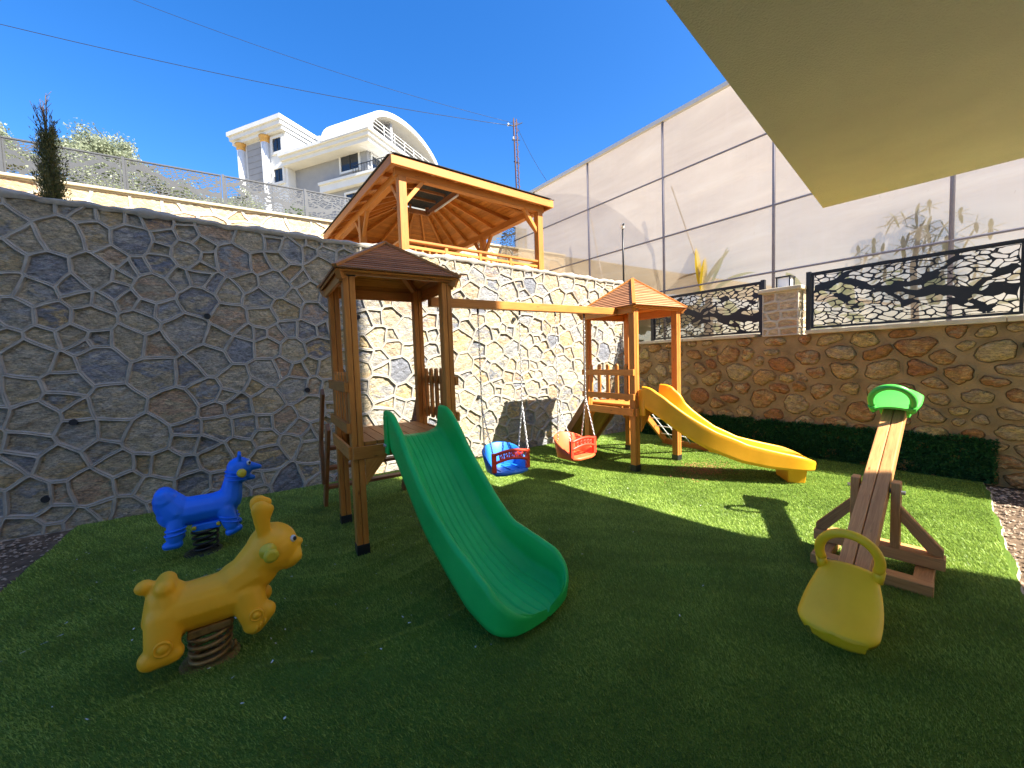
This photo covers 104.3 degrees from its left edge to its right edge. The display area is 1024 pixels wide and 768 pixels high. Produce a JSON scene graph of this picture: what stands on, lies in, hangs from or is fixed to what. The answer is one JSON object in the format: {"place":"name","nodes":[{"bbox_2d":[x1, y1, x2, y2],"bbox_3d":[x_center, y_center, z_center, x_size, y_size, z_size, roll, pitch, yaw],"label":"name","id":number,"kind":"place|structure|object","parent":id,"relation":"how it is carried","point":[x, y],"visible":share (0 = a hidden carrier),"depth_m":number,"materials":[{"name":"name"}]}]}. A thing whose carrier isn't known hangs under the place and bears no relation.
{"place":"outdoors","nodes":[
{"label":"outdoors","id":0,"kind":"place"},
{"bbox_2d":[0,0,725,246],"label":"sky","id":1,"kind":"structure","parent":0,"point":[580,77],"materials":[{"name":"blue"}]},
{"bbox_2d":[0,484,1023,594],"bbox_3d":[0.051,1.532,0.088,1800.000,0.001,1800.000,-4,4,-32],"label":"ground","id":2,"kind":"structure","parent":0,"point":[9,575],"depth_m":3.50,"materials":[{"name":"grey gravel"}]},
{"bbox_2d":[0,187,624,541],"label":"stone wall","id":3,"kind":"structure","parent":2,"relation":"on","point":[146,354],"depth_m":4.50,"materials":[{"name":"grey stone"}]},
{"bbox_2d":[620,223,624,281],"bbox_3d":[2.303,-2.658,8.239,0.066,1.303,0.221,-1,3,7],"label":"pole","id":4,"kind":"object","parent":3,"relation":"attached to","point":[622,226],"visible":0.91,"depth_m":8.25,"materials":[{"name":"black metal"}]},
{"bbox_2d":[0,431,1023,767],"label":"artificial turf","id":5,"kind":"structure","parent":2,"relation":"on","point":[350,671],"depth_m":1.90,"materials":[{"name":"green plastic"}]},
{"bbox_2d":[152,451,261,558],"bbox_3d":[-2.517,0.997,3.340,0.738,0.790,0.298,-4,4,-35],"label":"spring rocker","id":6,"kind":"object","parent":5,"relation":"on","point":[176,513],"visible":1,"depth_m":3.26,"materials":[{"name":"blue plastic"}]},
{"bbox_2d":[134,495,302,674],"bbox_3d":[-1.507,1.033,2.112,0.724,0.792,0.408,-4,4,-36],"label":"spring rocker","id":7,"kind":"object","parent":5,"relation":"on","point":[176,608],"visible":1,"depth_m":2.03,"materials":[{"name":"yellow plastic"}]},
{"bbox_2d":[24,505,703,719],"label":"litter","id":8,"kind":"object","parent":5,"relation":"on","point":[270,637],"visible":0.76,"depth_m":2.23,"materials":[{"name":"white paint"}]},
{"bbox_2d":[317,241,568,637],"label":"play tower","id":9,"kind":"structure","parent":5,"relation":"on","point":[506,572],"depth_m":3.08,"materials":[{"name":"brown wood"}]},
{"bbox_2d":[428,297,616,314],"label":"swing beam","id":10,"kind":"structure","parent":9,"relation":"attached to","point":[499,305],"depth_m":4.48,"materials":[{"name":"brown wood"}]},
{"bbox_2d":[477,309,529,476],"bbox_3d":[-0.114,0.075,4.426,0.534,1.798,0.455,-4,4,-28],"label":"swing","id":11,"kind":"object","parent":10,"relation":"hanging from","point":[501,459],"visible":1,"depth_m":4.39,"materials":[{"name":"blue plastic"}]},
{"bbox_2d":[553,312,595,460],"bbox_3d":[0.740,0.016,4.960,0.534,1.798,0.455,-4,4,-38],"label":"swing","id":12,"kind":"object","parent":10,"relation":"hanging from","point":[571,446],"visible":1,"depth_m":4.92,"materials":[{"name":"orange plastic"}]},
{"bbox_2d":[565,278,815,482],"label":"play tower","id":13,"kind":"structure","parent":5,"relation":"on","point":[633,301],"depth_m":5.25,"materials":[{"name":"brown wood"}]},
{"bbox_2d":[662,461,743,478],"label":"grass tufts","id":14,"kind":"object","parent":5,"relation":"on","point":[704,469],"visible":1,"depth_m":5.16,"materials":[{"name":"green plant"}]},
{"bbox_2d":[797,384,945,654],"bbox_3d":[2.505,0.672,2.748,2.554,1.250,0.680,-5,4,-41],"label":"seesaw","id":15,"kind":"object","parent":5,"relation":"on","point":[841,605],"visible":0.99,"depth_m":2.48,"materials":[{"name":"brown wood"}]},
{"bbox_2d":[639,315,1023,489],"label":"stone wall","id":16,"kind":"structure","parent":2,"relation":"on","point":[965,377],"depth_m":5.14,"materials":[{"name":"stone"}]},
{"bbox_2d":[651,280,765,340],"bbox_3d":[3.311,-1.209,6.942,0.060,0.845,1.984,-4,4,-37],"label":"fence panel","id":17,"kind":"object","parent":16,"relation":"on","point":[737,315],"visible":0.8,"depth_m":6.68,"materials":[{"name":"black metal"}]},
{"bbox_2d":[758,284,806,336],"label":"stone pillar","id":18,"kind":"structure","parent":16,"relation":"on","point":[783,311],"depth_m":5.80,"materials":[{"name":"stone"}]},
{"bbox_2d":[775,275,795,287],"bbox_3d":[4.077,-1.510,5.938,0.200,0.177,0.200,-4,4,-37],"label":"garden lamp","id":19,"kind":"object","parent":18,"relation":"on","point":[786,280],"visible":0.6,"depth_m":5.89,"materials":[{"name":"white glass"}]},
{"bbox_2d":[640,412,1000,484],"bbox_3d":[3.819,0.776,6.142,0.115,0.557,4.723,-4,4,-37],"label":"artificial hedge","id":20,"kind":"object","parent":16,"relation":"attached to","point":[973,463],"visible":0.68,"depth_m":5.16,"materials":[{"name":"plant"}]},
{"bbox_2d":[806,238,1023,329],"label":"fence panel","id":21,"kind":"object","parent":16,"relation":"on","point":[962,294],"visible":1,"depth_m":4.77,"materials":[{"name":"black metal"}]},
{"bbox_2d":[666,0,1023,207],"bbox_3d":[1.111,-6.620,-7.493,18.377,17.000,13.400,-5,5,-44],"label":"canopy","id":22,"kind":"structure","parent":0,"point":[843,101],"depth_m":1.82,"materials":[{"name":"beige fabric"}]},
{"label":"hillside","id":23,"kind":"structure","parent":0,"visible":0},
{"bbox_2d":[0,121,36,175],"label":"olive tree","id":24,"kind":"object","parent":23,"relation":"on","point":[2,133],"visible":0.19,"depth_m":13.61,"materials":[{"name":"green plant"}]},
{"bbox_2d":[24,147,135,187],"bbox_3d":[-12.032,-5.743,11.054,2.399,1.692,2.282,-4,4,-32],"label":"bush","id":25,"kind":"object","parent":23,"relation":"on","point":[87,178],"visible":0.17,"depth_m":10.98,"materials":[{"name":"green plant"}]},
{"bbox_2d":[35,119,160,191],"bbox_3d":[-14.926,-7.543,14.591,3.184,3.565,3.171,-4,4,-32],"label":"olive tree","id":26,"kind":"object","parent":23,"relation":"on","point":[95,142],"visible":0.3,"depth_m":14.03,"materials":[{"name":"green plant"}]},
{"bbox_2d":[109,171,209,201],"bbox_3d":[-10.364,-5.677,11.813,2.510,1.564,1.997,-3,4,-23],"label":"bush","id":27,"kind":"object","parent":23,"relation":"on","point":[160,193],"visible":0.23,"depth_m":11.68,"materials":[{"name":"green plant"}]},
{"bbox_2d":[205,197,245,207],"bbox_3d":[-9.302,-5.473,13.367,1.794,1.391,2.364,-4,4,-32],"label":"bush","id":28,"kind":"object","parent":23,"relation":"on","point":[223,203],"visible":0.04,"depth_m":12.55,"materials":[{"name":"green plant"}]},
{"bbox_2d":[227,186,263,209],"bbox_3d":[-12.447,-7.931,18.598,2.333,2.511,1.984,-4,4,-32],"label":"olive tree","id":29,"kind":"object","parent":23,"relation":"on","point":[242,202],"visible":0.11,"depth_m":18.31,"materials":[{"name":"green plant"}]},
{"bbox_2d":[0,172,518,265],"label":"stone wall","id":30,"kind":"structure","parent":23,"relation":"on","point":[217,212],"depth_m":10.20,"materials":[{"name":"stone"}]},
{"bbox_2d":[0,135,122,189],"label":"fence panel","id":31,"kind":"object","parent":30,"relation":"on","point":[18,162],"visible":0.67,"depth_m":9.09,"materials":[{"name":"grey metal"}]},
{"bbox_2d":[121,156,222,203],"bbox_3d":[-8.519,-5.076,10.058,1.927,0.845,0.060,-4,4,-32],"label":"fence panel","id":32,"kind":"object","parent":30,"relation":"on","point":[162,178],"visible":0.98,"depth_m":10.01,"materials":[{"name":"grey metal"}]},
{"bbox_2d":[221,174,304,215],"bbox_3d":[-6.873,-5.190,11.087,1.927,0.845,0.060,-4,4,-32],"label":"fence panel","id":33,"kind":"object","parent":30,"relation":"on","point":[286,204],"visible":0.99,"depth_m":11.05,"materials":[{"name":"grey metal"}]},
{"bbox_2d":[304,189,350,219],"bbox_3d":[-5.226,-5.304,12.116,1.927,0.845,0.060,-4,4,-32],"label":"fence panel","id":34,"kind":"object","parent":30,"relation":"on","point":[320,210],"visible":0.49,"depth_m":11.84,"materials":[{"name":"grey metal"}]},
{"bbox_2d":[487,227,515,246],"bbox_3d":[-0.262,-5.647,15.218,1.984,0.845,0.060,-4,4,-32],"label":"fence panel","id":35,"kind":"object","parent":30,"relation":"on","point":[495,237],"visible":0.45,"depth_m":15.25,"materials":[{"name":"grey metal"}]},
{"bbox_2d":[284,202,304,215],"bbox_3d":[-7.417,-5.642,14.037,1.408,1.366,1.773,-4,4,-32],"label":"bush","id":36,"kind":"object","parent":23,"relation":"on","point":[286,212],"visible":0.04,"depth_m":13.43,"materials":[{"name":"green plant"}]},
{"bbox_2d":[226,111,437,219],"bbox_3d":[-14.925,-15.575,37.961,15.990,13.700,12.700,-1,4,22],"label":"villa","id":37,"kind":"object","parent":23,"relation":"on","point":[344,159],"visible":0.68,"depth_m":32.92,"materials":[{"name":"white paint"}]},
{"bbox_2d":[270,133,283,155],"bbox_3d":[-19.788,-20.117,33.488,1.400,1.500,0.150,-1,4,22],"label":"window","id":38,"kind":"structure","parent":37,"relation":"in","point":[276,142],"depth_m":33.49,"materials":[{"name":"white paint"}]},
{"bbox_2d":[272,165,285,184],"bbox_3d":[-19.705,-17.623,33.632,1.400,1.500,0.150,-1,4,22],"label":"window","id":39,"kind":"structure","parent":37,"relation":"in","point":[278,172],"depth_m":33.63,"materials":[{"name":"white paint"}]},
{"bbox_2d":[339,152,360,174],"bbox_3d":[-12.935,-17.761,31.706,2.120,1.770,0.150,-1,4,22],"label":"window","id":40,"kind":"structure","parent":37,"relation":"in","point":[345,163],"depth_m":31.75,"materials":[{"name":"glass"}]},
{"bbox_2d":[344,190,356,202],"bbox_3d":[-12.689,-14.545,31.836,1.720,1.720,0.150,-1,4,22],"label":"window","id":41,"kind":"structure","parent":37,"relation":"in","point":[350,194],"depth_m":31.93,"materials":[{"name":"white paint"}]},
{"bbox_2d":[370,153,380,167],"bbox_3d":[-10.668,-17.358,32.529,0.120,1.880,2.430,-1,4,22],"label":"window","id":42,"kind":"structure","parent":37,"relation":"in","point":[372,156],"depth_m":31.70,"materials":[{"name":"white paint"}]},
{"bbox_2d":[507,118,521,188],"bbox_3d":[0.245,-8.370,17.560,0.899,6.466,0.194,-4,4,-35],"label":"utility pole","id":43,"kind":"object","parent":23,"relation":"on","point":[515,154],"visible":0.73,"depth_m":17.40,"materials":[{"name":"metal"}]},
{"bbox_2d":[0,24,504,124],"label":"overhead wire","id":44,"kind":"object","parent":43,"relation":"attached to","point":[238,77],"visible":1,"depth_m":14.33,"materials":[{"name":"black metal"}]},
{"bbox_2d":[134,0,511,122],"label":"overhead wire","id":45,"kind":"object","parent":43,"relation":"attached to","point":[310,63],"visible":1,"depth_m":15.10,"materials":[{"name":"black metal"}]},
{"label":"terrace","id":46,"kind":"structure","parent":0,"visible":0},
{"bbox_2d":[29,91,73,200],"bbox_3d":[-5.024,-2.225,4.353,0.361,1.909,0.386,-4,4,-32],"label":"cypress","id":47,"kind":"object","parent":46,"relation":"on","point":[51,183],"visible":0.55,"depth_m":4.30,"materials":[{"name":"green plant"}]},
{"bbox_2d":[323,151,553,269],"bbox_3d":[-2.022,-3.321,9.709,3.712,3.124,5.017,-4,4,-37],"label":"pergola","id":48,"kind":"object","parent":46,"relation":"on","point":[463,211],"visible":0.7,"depth_m":8.86,"materials":[{"name":"brown wood"}]},
{"label":"upper ground","id":49,"kind":"structure","parent":0,"visible":0},
{"bbox_2d":[691,252,703,290],"bbox_3d":[5.052,-2.187,9.896,1.897,2.495,0.647,0,4,32],"label":"banana plant","id":50,"kind":"object","parent":49,"relation":"on","point":[697,275],"visible":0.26,"depth_m":9.85,"materials":[{"name":"yellow plant"}]},
{"bbox_2d":[514,81,1023,341],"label":"greenhouse","id":51,"kind":"object","parent":49,"relation":"on","point":[711,178],"visible":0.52,"depth_m":9.06,"materials":[{"name":"grey metal"}]}
]}

